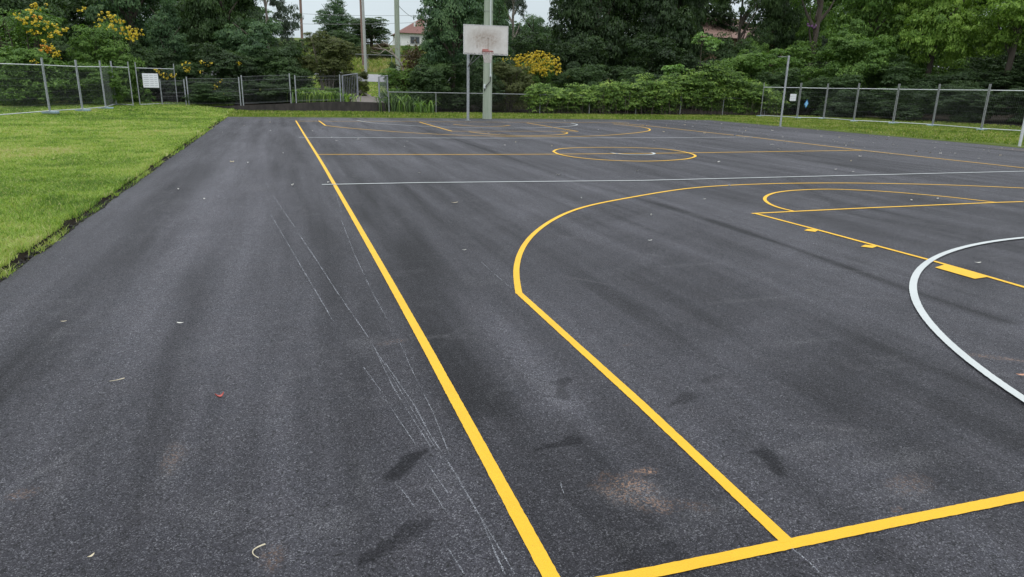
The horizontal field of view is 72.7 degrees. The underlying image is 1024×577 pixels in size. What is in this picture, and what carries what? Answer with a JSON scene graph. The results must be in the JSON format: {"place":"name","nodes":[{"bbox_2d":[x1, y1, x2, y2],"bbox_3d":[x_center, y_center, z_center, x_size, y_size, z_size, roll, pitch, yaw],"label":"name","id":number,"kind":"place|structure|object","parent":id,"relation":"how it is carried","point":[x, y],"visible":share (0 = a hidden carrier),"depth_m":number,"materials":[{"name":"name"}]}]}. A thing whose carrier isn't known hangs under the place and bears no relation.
{"place":"outdoors","nodes":[
{"label":"outdoors","id":0,"kind":"place"},
{"bbox_2d":[295,42,426,72],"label":"bank grass","id":1,"kind":"structure","parent":0,"point":[371,66],"depth_m":80.37,"materials":[{"name":"plant"}]},
{"bbox_2d":[0,38,1023,273],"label":"ground","id":2,"kind":"structure","parent":0,"point":[66,223],"depth_m":37.36,"materials":[{"name":"plant"}]},
{"bbox_2d":[0,58,49,114],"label":"fence panel","id":3,"kind":"object","parent":2,"relation":"on","point":[9,64],"visible":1,"depth_m":26.18,"materials":[{"name":"metal"}]},
{"bbox_2d":[0,56,60,105],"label":"leafy shrub","id":4,"kind":"object","parent":2,"relation":"on","point":[36,91],"visible":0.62,"depth_m":30.97,"materials":[{"name":"green plant"}]},
{"bbox_2d":[0,0,84,60],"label":"dense tree","id":5,"kind":"object","parent":2,"relation":"on","point":[7,5],"visible":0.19,"depth_m":37.68,"materials":[{"name":"green plant"}]},
{"bbox_2d":[0,2,100,104],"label":"flowering shrub","id":6,"kind":"object","parent":2,"relation":"on","point":[30,23],"visible":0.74,"depth_m":31.69,"materials":[{"name":"green plant"}]},
{"bbox_2d":[41,58,81,113],"bbox_3d":[-18.348,-8.267,28.407,0.600,2.106,2.449,0,16,-3],"label":"fence panel","id":7,"kind":"object","parent":2,"relation":"on","point":[53,111],"visible":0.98,"depth_m":28.14,"materials":[{"name":"metal"}]},
{"bbox_2d":[39,34,94,98],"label":"leafy shrub","id":8,"kind":"object","parent":2,"relation":"on","point":[64,46],"visible":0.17,"depth_m":35.44,"materials":[{"name":"green plant"}]},
{"bbox_2d":[75,60,105,111],"bbox_3d":[-18.387,-8.857,30.373,0.600,2.142,1.785,2,16,1],"label":"fence panel","id":9,"kind":"object","parent":2,"relation":"on","point":[86,109],"visible":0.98,"depth_m":30.28,"materials":[{"name":"metal"}]},
{"bbox_2d":[41,0,149,66],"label":"dense tree","id":10,"kind":"object","parent":2,"relation":"on","point":[70,7],"visible":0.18,"depth_m":47.03,"materials":[{"name":"green plant"}]},
{"bbox_2d":[65,57,132,104],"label":"leafy shrub","id":11,"kind":"object","parent":2,"relation":"on","point":[115,83],"visible":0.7,"depth_m":33.32,"materials":[{"name":"green plant"}]},
{"bbox_2d":[64,6,156,102],"bbox_3d":[-20.201,-11.445,35.014,4.003,4.755,4.659,-4,17,-18],"label":"flowering shrub","id":12,"kind":"object","parent":2,"relation":"on","point":[110,38],"visible":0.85,"depth_m":34.69,"materials":[{"name":"green plant"}]},
{"bbox_2d":[0,100,234,279],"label":"lawn grass","id":13,"kind":"structure","parent":2,"relation":"on","point":[76,141],"depth_m":14.06,"materials":[{"name":"green plant"}]},
{"bbox_2d":[82,0,173,51],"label":"dense tree","id":14,"kind":"object","parent":2,"relation":"on","point":[128,11],"visible":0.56,"depth_m":42.52,"materials":[{"name":"green plant"}]},
{"bbox_2d":[113,37,163,98],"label":"leafy shrub","id":15,"kind":"object","parent":2,"relation":"on","point":[144,55],"visible":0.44,"depth_m":36.93,"materials":[{"name":"green plant"}]},
{"bbox_2d":[134,62,177,104],"bbox_3d":[-18.149,-10.447,35.607,0.046,2.101,2.844,5,17,12],"label":"fence panel","id":16,"kind":"object","parent":2,"relation":"on","point":[160,81],"visible":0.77,"depth_m":35.45,"materials":[{"name":"metal"}]},
{"bbox_2d":[142,73,158,87],"bbox_3d":[-17.898,-10.300,34.472,0.706,0.673,0.016,-4,17,-18],"label":"notice board","id":17,"kind":"object","parent":16,"relation":"attached to","point":[150,80],"visible":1,"depth_m":34.47,"materials":[{"name":"metal"}]},
{"bbox_2d":[134,48,190,99],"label":"leafy shrub","id":18,"kind":"object","parent":2,"relation":"on","point":[168,56],"visible":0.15,"depth_m":38.00,"materials":[{"name":"green plant"}]},
{"bbox_2d":[142,0,190,98],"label":"dense tree","id":19,"kind":"object","parent":2,"relation":"on","point":[160,30],"visible":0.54,"depth_m":38.59,"materials":[{"name":"green plant"}]},
{"bbox_2d":[154,60,241,100],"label":"flowering shrub","id":20,"kind":"object","parent":2,"relation":"on","point":[189,68],"visible":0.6,"depth_m":37.71,"materials":[{"name":"green plant"}]},
{"bbox_2d":[155,0,253,81],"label":"dense tree","id":21,"kind":"object","parent":2,"relation":"on","point":[190,58],"visible":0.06,"depth_m":49.80,"materials":[{"name":"green plant"}]},
{"bbox_2d":[181,82,245,104],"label":"leafy shrub","id":22,"kind":"object","parent":2,"relation":"on","point":[215,97],"visible":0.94,"depth_m":36.22,"materials":[{"name":"green plant"}]},
{"bbox_2d":[178,41,260,102],"bbox_3d":[-16.320,-11.898,38.699,4.151,3.381,3.888,8,17,22],"label":"leafy shrub","id":23,"kind":"object","parent":2,"relation":"on","point":[215,54],"visible":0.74,"depth_m":37.77,"materials":[{"name":"green plant"}]},
{"bbox_2d":[177,0,271,76],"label":"dense tree","id":24,"kind":"object","parent":2,"relation":"on","point":[205,24],"visible":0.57,"depth_m":41.37,"materials":[{"name":"green plant"}]},
{"bbox_2d":[212,18,289,90],"bbox_3d":[-15.495,-13.565,41.097,4.312,4.674,4.260,5,17,14],"label":"dense tree","id":25,"kind":"object","parent":2,"relation":"on","point":[253,38],"visible":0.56,"depth_m":40.20,"materials":[{"name":"green plant"}]},
{"bbox_2d":[240,80,299,102],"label":"leafy shrub","id":26,"kind":"object","parent":2,"relation":"on","point":[274,94],"visible":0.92,"depth_m":37.49,"materials":[{"name":"green plant"}]},
{"bbox_2d":[249,41,315,98],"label":"leafy shrub","id":27,"kind":"object","parent":2,"relation":"on","point":[284,56],"visible":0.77,"depth_m":39.73,"materials":[{"name":"green plant"}]},
{"bbox_2d":[263,0,303,48],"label":"gum tree","id":28,"kind":"object","parent":2,"relation":"on","point":[293,25],"visible":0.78,"depth_m":46.20,"materials":[{"name":"green plant"}]},
{"bbox_2d":[207,102,385,111],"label":"retaining wall","id":29,"kind":"structure","parent":2,"relation":"on","point":[342,106],"depth_m":37.62,"materials":[{"name":"concrete"}]},
{"bbox_2d":[240,73,291,105],"bbox_3d":[-12.974,-10.481,36.788,2.481,1.770,0.064,-4,17,-18],"label":"fence","id":30,"kind":"object","parent":29,"relation":"on","point":[290,101],"visible":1,"depth_m":36.71,"materials":[{"name":"metal"}]},
{"bbox_2d":[294,74,340,102],"bbox_3d":[-10.464,-10.745,37.561,2.412,1.612,0.064,-4,17,-18],"label":"fence","id":31,"kind":"object","parent":29,"relation":"on","point":[315,88],"visible":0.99,"depth_m":37.49,"materials":[{"name":"metal"}]},
{"bbox_2d":[296,31,358,90],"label":"olive shrub","id":32,"kind":"object","parent":2,"relation":"on","point":[337,50],"visible":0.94,"depth_m":41.33,"materials":[{"name":"green plant"}]},
{"bbox_2d":[312,0,352,36],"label":"distant tree","id":33,"kind":"object","parent":2,"relation":"on","point":[337,16],"visible":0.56,"depth_m":91.76,"materials":[{"name":"green plant"}]},
{"bbox_2d":[317,55,355,93],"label":"olive shrub","id":34,"kind":"object","parent":2,"relation":"on","point":[345,83],"visible":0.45,"depth_m":43.75,"materials":[{"name":"green plant"}]},
{"bbox_2d":[328,28,366,52],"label":"distant tree","id":35,"kind":"object","parent":2,"relation":"on","point":[344,35],"visible":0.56,"depth_m":85.69,"materials":[{"name":"green plant"}]},
{"bbox_2d":[259,76,448,97],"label":"roadside grass","id":36,"kind":"structure","parent":2,"relation":"on","point":[371,90],"depth_m":57.85,"materials":[{"name":"plant"}]},
{"bbox_2d":[350,71,369,95],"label":"rounded shrub","id":37,"kind":"object","parent":2,"relation":"on","point":[363,75],"visible":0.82,"depth_m":44.31,"materials":[{"name":"green plant"}]},
{"bbox_2d":[361,0,367,80],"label":"power pole","id":38,"kind":"object","parent":2,"relation":"on","point":[364,38],"visible":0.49,"depth_m":62.90,"materials":[{"name":"wood"}]},
{"bbox_2d":[342,17,391,46],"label":"distant tree","id":39,"kind":"object","parent":2,"relation":"on","point":[375,32],"visible":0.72,"depth_m":89.44,"materials":[{"name":"green plant"}]},
{"bbox_2d":[394,0,400,87],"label":"power pole","id":40,"kind":"object","parent":2,"relation":"on","point":[396,19],"visible":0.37,"depth_m":48.51,"materials":[{"name":"wood"}]},
{"bbox_2d":[375,68,420,105],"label":"leafy shrub","id":41,"kind":"object","parent":2,"relation":"on","point":[393,73],"visible":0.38,"depth_m":41.29,"materials":[{"name":"green plant"}]},
{"bbox_2d":[373,94,424,111],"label":"strap leaf plant","id":42,"kind":"object","parent":2,"relation":"on","point":[402,106],"visible":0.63,"depth_m":38.42,"materials":[{"name":"green plant"}]},
{"bbox_2d":[374,29,426,95],"bbox_3d":[-6.570,-12.904,41.829,3.689,5.069,1.477,-4,17,-18],"label":"bare tree","id":43,"kind":"object","parent":2,"relation":"on","point":[412,57],"visible":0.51,"depth_m":41.63,"materials":[{"name":"brown plant"}]},
{"bbox_2d":[390,20,440,45],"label":"house","id":44,"kind":"structure","parent":2,"relation":"on","point":[408,33],"depth_m":106.12,"materials":[{"name":"paint"}]},
{"bbox_2d":[412,100,438,112],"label":"strap leaf plant","id":45,"kind":"object","parent":2,"relation":"on","point":[420,108],"visible":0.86,"depth_m":37.96,"materials":[{"name":"green plant"}]},
{"bbox_2d":[405,57,458,110],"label":"leafy shrub","id":46,"kind":"object","parent":2,"relation":"on","point":[425,73],"visible":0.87,"depth_m":40.24,"materials":[{"name":"green plant"}]},
{"bbox_2d":[420,27,479,106],"bbox_3d":[-3.752,-13.893,43.625,3.979,5.749,4.054,3,16,7],"label":"leafy shrub","id":47,"kind":"object","parent":2,"relation":"on","point":[429,34],"visible":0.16,"depth_m":42.84,"materials":[{"name":"green plant"}]},
{"bbox_2d":[413,0,495,91],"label":"dense tree","id":48,"kind":"object","parent":2,"relation":"on","point":[452,22],"visible":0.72,"depth_m":40.84,"materials":[{"name":"green plant"}]},
{"bbox_2d":[444,59,506,111],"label":"leafy shrub","id":49,"kind":"object","parent":2,"relation":"on","point":[474,71],"visible":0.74,"depth_m":40.79,"materials":[{"name":"green plant"}]},
{"bbox_2d":[474,0,515,86],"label":"dense tree","id":50,"kind":"object","parent":2,"relation":"on","point":[500,19],"visible":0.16,"depth_m":50.17,"materials":[{"name":"green plant"}]},
{"bbox_2d":[0,117,1023,576],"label":"asphalt court","id":51,"kind":"object","parent":2,"relation":"on","point":[498,347],"visible":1,"depth_m":4.06,"materials":[{"name":"grey asphalt"}]},
{"bbox_2d":[0,119,223,281],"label":"soil crumbs","id":52,"kind":"object","parent":51,"relation":"on","point":[20,263],"visible":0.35,"depth_m":7.77,"materials":[{"name":"dark soil"}]},
{"bbox_2d":[463,24,507,120],"bbox_3d":[-1.661,-9.056,29.564,1.758,3.922,2.807,-13,21,-40],"label":"basketball hoop","id":53,"kind":"object","parent":51,"relation":"on","point":[487,40],"visible":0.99,"depth_m":28.57,"materials":[{"name":"metal"}]},
{"bbox_2d":[482,0,492,118],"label":"power pole","id":54,"kind":"object","parent":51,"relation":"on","point":[487,70],"visible":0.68,"depth_m":33.26,"materials":[{"name":"grey wood"}]},
{"bbox_2d":[492,57,534,111],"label":"leafy shrub","id":55,"kind":"object","parent":2,"relation":"on","point":[503,71],"visible":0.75,"depth_m":42.05,"materials":[{"name":"green plant"}]},
{"bbox_2d":[496,0,533,60],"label":"gum tree","id":56,"kind":"object","parent":2,"relation":"on","point":[517,3],"visible":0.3,"depth_m":58.55,"materials":[{"name":"green plant"}]},
{"bbox_2d":[498,31,558,90],"bbox_3d":[1.076,-17.145,54.142,7.091,5.198,7.490,3,16,8],"label":"dense tree","id":57,"kind":"object","parent":2,"relation":"on","point":[535,41],"visible":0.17,"depth_m":52.39,"materials":[{"name":"green plant"}]},
{"bbox_2d":[502,50,560,107],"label":"flowering shrub","id":58,"kind":"object","parent":2,"relation":"on","point":[542,70],"visible":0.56,"depth_m":43.99,"materials":[{"name":"yellow plant"}]},
{"bbox_2d":[510,14,560,68],"bbox_3d":[1.732,-20.865,62.167,4.927,6.871,4.792,-4,17,-18],"label":"gum tree","id":59,"kind":"object","parent":2,"relation":"on","point":[539,29],"visible":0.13,"depth_m":60.92,"materials":[{"name":"green plant"}]},
{"bbox_2d":[388,92,766,114],"bbox_3d":[4.919,-10.921,41.517,24.553,1.182,0.056,-4,17,-18],"label":"chain wire fence","id":60,"kind":"object","parent":2,"relation":"on","point":[722,109],"visible":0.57,"depth_m":40.07,"materials":[{"name":"metal"}]},
{"bbox_2d":[552,64,606,109],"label":"leafy shrub","id":61,"kind":"object","parent":2,"relation":"on","point":[580,75],"visible":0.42,"depth_m":43.90,"materials":[{"name":"green plant"}]},
{"bbox_2d":[549,36,614,89],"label":"leafy shrub","id":62,"kind":"object","parent":2,"relation":"on","point":[591,52],"visible":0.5,"depth_m":48.47,"materials":[{"name":"green plant"}]},
{"bbox_2d":[543,0,634,69],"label":"dense tree","id":63,"kind":"object","parent":2,"relation":"on","point":[585,18],"visible":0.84,"depth_m":51.08,"materials":[{"name":"green plant"}]},
{"bbox_2d":[603,0,664,74],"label":"dense tree","id":64,"kind":"object","parent":2,"relation":"on","point":[633,30],"visible":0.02,"depth_m":61.82,"materials":[{"name":"green plant"}]},
{"bbox_2d":[616,67,660,111],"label":"leafy shrub","id":65,"kind":"object","parent":2,"relation":"on","point":[633,71],"visible":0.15,"depth_m":44.85,"materials":[{"name":"green plant"}]},
{"bbox_2d":[604,34,683,103],"bbox_3d":[9.451,-15.395,49.899,6.412,5.159,6.773,10,18,28],"label":"leafy shrub","id":66,"kind":"object","parent":2,"relation":"on","point":[663,57],"visible":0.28,"depth_m":48.70,"materials":[{"name":"green plant"}]},
{"bbox_2d":[519,60,790,115],"bbox_3d":[9.243,-12.437,42.909,18.796,3.446,2.472,-4,17,-18],"label":"hedge","id":67,"kind":"object","parent":2,"relation":"on","point":[742,88],"visible":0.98,"depth_m":42.80,"materials":[{"name":"green plant"}]},
{"bbox_2d":[618,0,696,74],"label":"dense tree","id":68,"kind":"object","parent":2,"relation":"on","point":[653,12],"visible":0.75,"depth_m":51.37,"materials":[{"name":"green plant"}]},
{"bbox_2d":[661,64,684,107],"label":"bush","id":69,"kind":"object","parent":2,"relation":"on","point":[669,69],"visible":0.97,"depth_m":44.49,"materials":[{"name":"green plant"}]},
{"bbox_2d":[653,0,707,74],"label":"dense tree","id":70,"kind":"object","parent":2,"relation":"on","point":[696,8],"visible":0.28,"depth_m":54.24,"materials":[{"name":"green plant"}]},
{"bbox_2d":[638,0,743,74],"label":"dense tree","id":71,"kind":"object","parent":2,"relation":"on","point":[728,16],"visible":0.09,"depth_m":65.91,"materials":[{"name":"green plant"}]},
{"bbox_2d":[672,50,720,108],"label":"leafy shrub","id":72,"kind":"object","parent":2,"relation":"on","point":[690,61],"visible":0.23,"depth_m":49.06,"materials":[{"name":"green plant"}]},
{"bbox_2d":[691,32,724,110],"bbox_3d":[13.428,-14.954,48.230,2.382,5.332,1.967,-4,17,-18],"label":"young tree","id":73,"kind":"object","parent":2,"relation":"on","point":[712,41],"visible":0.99,"depth_m":47.65,"materials":[{"name":"green plant"}]},
{"bbox_2d":[698,32,735,102],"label":"leafy shrub","id":74,"kind":"object","parent":2,"relation":"on","point":[722,51],"visible":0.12,"depth_m":53.02,"materials":[{"name":"green plant"}]},
{"bbox_2d":[672,19,783,75],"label":"house","id":75,"kind":"structure","parent":2,"relation":"on","point":[714,31],"depth_m":65.82,"materials":[{"name":"beige brick"}]},
{"bbox_2d":[711,0,773,49],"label":"dense tree","id":76,"kind":"object","parent":2,"relation":"on","point":[742,24],"visible":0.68,"depth_m":57.44,"materials":[{"name":"green plant"}]},
{"bbox_2d":[716,38,768,74],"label":"leafy shrub","id":77,"kind":"object","parent":2,"relation":"on","point":[737,47],"visible":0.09,"depth_m":53.90,"materials":[{"name":"green plant"}]},
{"bbox_2d":[714,48,794,106],"bbox_3d":[17.809,-15.450,51.796,6.382,4.739,5.978,8,18,23],"label":"leafy shrub","id":78,"kind":"object","parent":2,"relation":"on","point":[753,60],"visible":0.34,"depth_m":50.28,"materials":[{"name":"green plant"}]},
{"bbox_2d":[748,0,808,71],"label":"dense tree","id":79,"kind":"object","parent":2,"relation":"on","point":[779,17],"visible":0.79,"depth_m":60.63,"materials":[{"name":"green plant"}]},
{"bbox_2d":[753,67,815,113],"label":"leafy shrub","id":80,"kind":"object","parent":2,"relation":"on","point":[793,79],"visible":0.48,"depth_m":48.34,"materials":[{"name":"green plant"}]},
{"bbox_2d":[769,40,851,108],"bbox_3d":[22.879,-16.191,52.860,7.170,5.270,6.788,11,19,30],"label":"leafy shrub","id":81,"kind":"object","parent":2,"relation":"on","point":[799,61],"visible":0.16,"depth_m":52.65,"materials":[{"name":"green plant"}]},
{"bbox_2d":[789,0,835,81],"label":"dense tree","id":82,"kind":"object","parent":2,"relation":"on","point":[818,17],"visible":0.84,"depth_m":57.10,"materials":[{"name":"green plant"}]},
{"bbox_2d":[791,74,873,115],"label":"leafy shrub","id":83,"kind":"object","parent":2,"relation":"on","point":[816,84],"visible":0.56,"depth_m":47.10,"materials":[{"name":"green plant"}]},
{"bbox_2d":[786,0,890,78],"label":"dense tree","id":84,"kind":"object","parent":2,"relation":"on","point":[827,3],"visible":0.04,"depth_m":64.22,"materials":[{"name":"green plant"}]},
{"bbox_2d":[819,83,858,119],"bbox_3d":[18.885,-10.720,40.062,0.600,2.085,3.188,-1,16,-6],"label":"fence panel","id":85,"kind":"object","parent":2,"relation":"on","point":[840,102],"visible":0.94,"depth_m":40.02,"materials":[{"name":"metal"}]},
{"bbox_2d":[815,89,875,117],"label":"leafy shrub","id":86,"kind":"object","parent":2,"relation":"on","point":[845,105],"visible":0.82,"depth_m":44.10,"materials":[{"name":"green plant"}]},
{"bbox_2d":[822,24,900,111],"bbox_3d":[24.555,-15.252,49.080,5.502,6.466,5.577,-4,17,-18],"label":"leafy shrub","id":87,"kind":"object","parent":2,"relation":"on","point":[848,41],"visible":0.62,"depth_m":47.87,"materials":[{"name":"green plant"}]},
{"bbox_2d":[850,83,898,121],"bbox_3d":[19.756,-10.070,37.883,2.099,2.085,0.600,16,22,42],"label":"fence panel","id":88,"kind":"object","parent":2,"relation":"on","point":[875,105],"visible":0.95,"depth_m":37.90,"materials":[{"name":"metal"}]},
{"bbox_2d":[820,0,933,65],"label":"dense tree","id":89,"kind":"object","parent":2,"relation":"on","point":[854,17],"visible":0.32,"depth_m":49.92,"materials":[{"name":"green plant"}]},
{"bbox_2d":[851,54,909,111],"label":"leafy shrub","id":90,"kind":"object","parent":2,"relation":"on","point":[895,59],"visible":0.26,"depth_m":47.95,"materials":[{"name":"green plant"}]},
{"bbox_2d":[869,61,944,111],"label":"leafy shrub","id":91,"kind":"object","parent":2,"relation":"on","point":[901,72],"visible":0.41,"depth_m":45.91,"materials":[{"name":"green plant"}]},
{"bbox_2d":[871,87,947,120],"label":"leafy shrub","id":92,"kind":"object","parent":2,"relation":"on","point":[888,107],"visible":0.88,"depth_m":41.80,"materials":[{"name":"green plant"}]},
{"bbox_2d":[888,84,939,123],"bbox_3d":[20.995,-9.578,36.275,0.600,2.085,2.264,-7,18,-26],"label":"fence panel","id":93,"kind":"object","parent":2,"relation":"on","point":[915,105],"visible":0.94,"depth_m":36.33,"materials":[{"name":"metal"}]},
{"bbox_2d":[899,26,968,85],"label":"leafy shrub","id":94,"kind":"object","parent":2,"relation":"on","point":[936,70],"visible":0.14,"depth_m":52.36,"materials":[{"name":"green plant"}]},
{"bbox_2d":[889,0,985,76],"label":"dense tree","id":95,"kind":"object","parent":2,"relation":"on","point":[939,21],"visible":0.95,"depth_m":46.83,"materials":[{"name":"green plant"}]},
{"bbox_2d":[906,68,992,110],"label":"leafy shrub","id":96,"kind":"object","parent":2,"relation":"on","point":[965,79],"visible":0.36,"depth_m":44.84,"materials":[{"name":"green plant"}]},
{"bbox_2d":[927,84,989,128],"bbox_3d":[21.618,-8.806,33.660,0.600,2.085,3.566,0,16,-4],"label":"fence panel","id":97,"kind":"object","parent":2,"relation":"on","point":[933,124],"visible":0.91,"depth_m":33.56,"materials":[{"name":"metal"}]},
{"bbox_2d":[930,81,1003,121],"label":"leafy shrub","id":98,"kind":"object","parent":2,"relation":"on","point":[961,111],"visible":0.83,"depth_m":39.20,"materials":[{"name":"green plant"}]},
{"bbox_2d":[945,65,1023,102],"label":"leafy shrub","id":99,"kind":"object","parent":2,"relation":"on","point":[996,81],"visible":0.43,"depth_m":45.58,"materials":[{"name":"green plant"}]},
{"bbox_2d":[946,34,1023,81],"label":"leafy shrub","id":100,"kind":"object","parent":2,"relation":"on","point":[979,63],"visible":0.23,"depth_m":52.22,"materials":[{"name":"green plant"}]},
{"bbox_2d":[963,0,1023,94],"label":"dense tree","id":101,"kind":"object","parent":2,"relation":"on","point":[1010,40],"visible":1,"depth_m":45.30,"materials":[{"name":"green plant"}]},
{"bbox_2d":[976,84,1023,130],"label":"fence panel","id":102,"kind":"object","parent":2,"relation":"on","point":[982,128],"visible":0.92,"depth_m":31.56,"materials":[{"name":"metal"}]},
{"bbox_2d":[989,86,1023,123],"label":"leafy shrub","id":103,"kind":"object","parent":2,"relation":"on","point":[1017,103],"visible":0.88,"depth_m":37.91,"materials":[{"name":"green plant"}]},
{"bbox_2d":[1007,53,1023,87],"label":"leafy shrub","id":104,"kind":"object","parent":2,"relation":"on","point":[1020,64],"visible":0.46,"depth_m":45.55,"materials":[{"name":"green plant"}]},
{"bbox_2d":[71,0,1006,44],"label":"sky","id":105,"kind":"structure","parent":0,"point":[380,8],"materials":[{"name":"white"}]},
{"bbox_2d":[220,109,1023,145],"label":"verge grass","id":106,"kind":"structure","parent":0,"point":[951,132],"depth_m":35.09,"materials":[{"name":"green plant"}]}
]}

